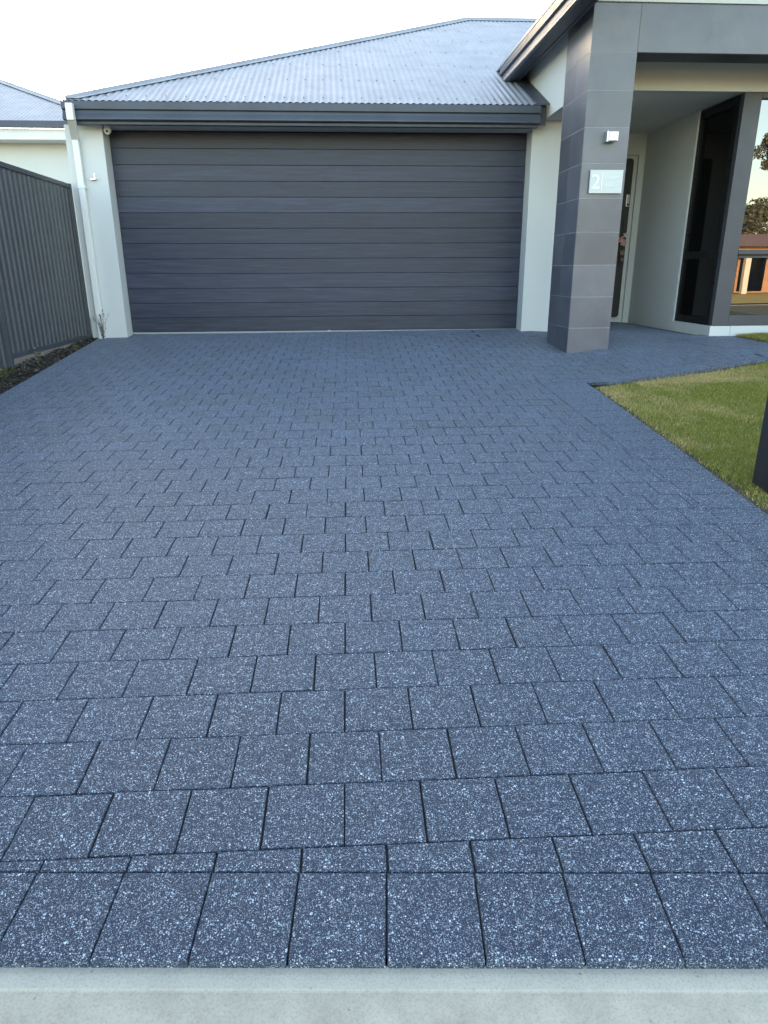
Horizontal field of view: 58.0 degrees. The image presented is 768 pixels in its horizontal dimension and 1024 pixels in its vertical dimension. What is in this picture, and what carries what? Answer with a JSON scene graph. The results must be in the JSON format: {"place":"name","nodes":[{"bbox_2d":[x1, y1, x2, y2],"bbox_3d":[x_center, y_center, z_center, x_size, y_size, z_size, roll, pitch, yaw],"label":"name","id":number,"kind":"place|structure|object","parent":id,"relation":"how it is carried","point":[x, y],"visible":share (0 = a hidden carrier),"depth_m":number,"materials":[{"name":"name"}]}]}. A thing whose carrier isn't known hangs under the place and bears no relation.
{"place":"outdoors","nodes":[
{"label":"outdoors","id":0,"kind":"place"},
{"bbox_2d":[0,0,551,128],"label":"sky","id":1,"kind":"structure","parent":0,"point":[56,49],"materials":[{"name":"white"}]},
{"bbox_2d":[0,322,767,968],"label":"driveway","id":2,"kind":"structure","parent":0,"point":[430,648],"depth_m":2.34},
{"bbox_2d":[92,310,108,338],"bbox_3d":[-3.606,-2.388,8.857,0.196,0.392,0.166,12,22,31],"label":"weed","id":3,"kind":"object","parent":2,"relation":"on","point":[103,332],"visible":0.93,"depth_m":8.84,"materials":[{"name":"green plant"}]},
{"bbox_2d":[0,965,767,1023],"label":"footpath","id":4,"kind":"structure","parent":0,"point":[286,995],"depth_m":1.35,"materials":[{"name":"concrete"}]},
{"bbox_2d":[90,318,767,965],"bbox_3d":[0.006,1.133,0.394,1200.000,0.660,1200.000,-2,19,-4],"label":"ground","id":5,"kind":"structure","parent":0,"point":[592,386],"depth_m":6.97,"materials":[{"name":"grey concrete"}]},
{"bbox_2d":[0,79,89,314],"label":"neighbour house","id":6,"kind":"structure","parent":5,"relation":"on","point":[44,152],"depth_m":13.48,"materials":[{"name":"paint"}]},
{"bbox_2d":[0,332,97,394],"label":"garden bed","id":7,"kind":"object","parent":5,"relation":"on","point":[22,359],"visible":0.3,"depth_m":7.22,"materials":[{"name":"brown plant"}]},
{"bbox_2d":[0,366,15,378],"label":"weed","id":8,"kind":"object","parent":7,"relation":"on","point":[4,372],"visible":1,"depth_m":6.45,"materials":[{"name":"green plant"}]},
{"bbox_2d":[33,347,43,361],"bbox_3d":[-3.621,-1.635,7.238,0.086,0.176,0.098,14,24,35],"label":"weed","id":9,"kind":"object","parent":7,"relation":"on","point":[36,356],"visible":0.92,"depth_m":7.24,"materials":[{"name":"green plant"}]},
{"bbox_2d":[0,161,91,372],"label":"fence","id":10,"kind":"object","parent":7,"relation":"on","point":[43,301],"visible":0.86,"depth_m":7.49,"materials":[{"name":"metal"}]},
{"bbox_2d":[60,0,767,353],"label":"house","id":11,"kind":"structure","parent":5,"relation":"on","point":[432,176],"depth_m":8.77,"materials":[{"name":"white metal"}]},
{"bbox_2d":[103,126,110,134],"bbox_3d":[-3.293,-4.544,8.245,0.091,0.093,0.102,-2,19,-4],"label":"security sensor","id":12,"kind":"object","parent":11,"relation":"attached to","point":[107,130],"visible":0.98,"depth_m":8.22,"materials":[{"name":"white plastic"}]},
{"bbox_2d":[109,130,526,333],"bbox_3d":[-0.773,-3.621,9.041,5.190,2.468,0.062,-2,19,-4],"label":"garage door","id":13,"kind":"structure","parent":11,"relation":"in","point":[222,231],"depth_m":8.99,"materials":[{"name":"black metal"}]},
{"bbox_2d":[588,170,623,193],"bbox_3d":[2.290,-3.410,7.153,0.345,0.220,0.034,-2,19,-4],"label":"house number sign","id":14,"kind":"object","parent":11,"relation":"attached to","point":[605,181],"visible":1,"depth_m":7.14,"materials":[{"name":"glass"}]},
{"bbox_2d":[604,131,618,142],"bbox_3d":[2.294,-3.784,6.983,0.108,0.098,0.106,-2,19,-4],"label":"wall light","id":15,"kind":"object","parent":11,"relation":"attached to","point":[611,136],"visible":1,"depth_m":6.94,"materials":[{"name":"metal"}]},
{"bbox_2d":[611,155,637,321],"bbox_3d":[3.364,-4.109,10.645,0.860,2.480,0.180,-2,19,-4],"label":"entry door","id":16,"kind":"structure","parent":11,"relation":"in","point":[631,162],"depth_m":10.62,"materials":[{"name":"wood"}]},
{"bbox_2d":[618,221,627,264],"bbox_3d":[3.623,-4.107,10.530,0.151,0.650,0.065,-2,19,-4],"label":"door ornament","id":17,"kind":"object","parent":16,"relation":"hanging from","point":[622,240],"depth_m":10.52,"materials":[{"name":"brown plant"}]},
{"bbox_2d":[674,95,740,324],"bbox_3d":[4.059,-3.685,8.686,0.080,2.538,0.908,-2,19,-4],"label":"window","id":18,"kind":"structure","parent":11,"relation":"in","point":[718,123],"depth_m":8.70,"materials":[{"name":"black glass"}]},
{"bbox_2d":[708,92,767,325],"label":"window","id":19,"kind":"structure","parent":11,"relation":"in","point":[740,290],"depth_m":8.27,"materials":[{"name":"glass"}]},
{"bbox_2d":[593,362,767,514],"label":"lawn","id":20,"kind":"structure","parent":0,"point":[735,487],"depth_m":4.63,"materials":[{"name":"plant"}]},
{"bbox_2d":[752,395,767,493],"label":"letterbox","id":21,"kind":"object","parent":20,"relation":"on","point":[760,477],"visible":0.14,"depth_m":3.85,"materials":[{"name":"metal"}]},
{"bbox_2d":[735,332,767,341],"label":"lawn grass","id":22,"kind":"structure","parent":0,"point":[759,336],"depth_m":8.36,"materials":[{"name":"green plant"}]}
]}

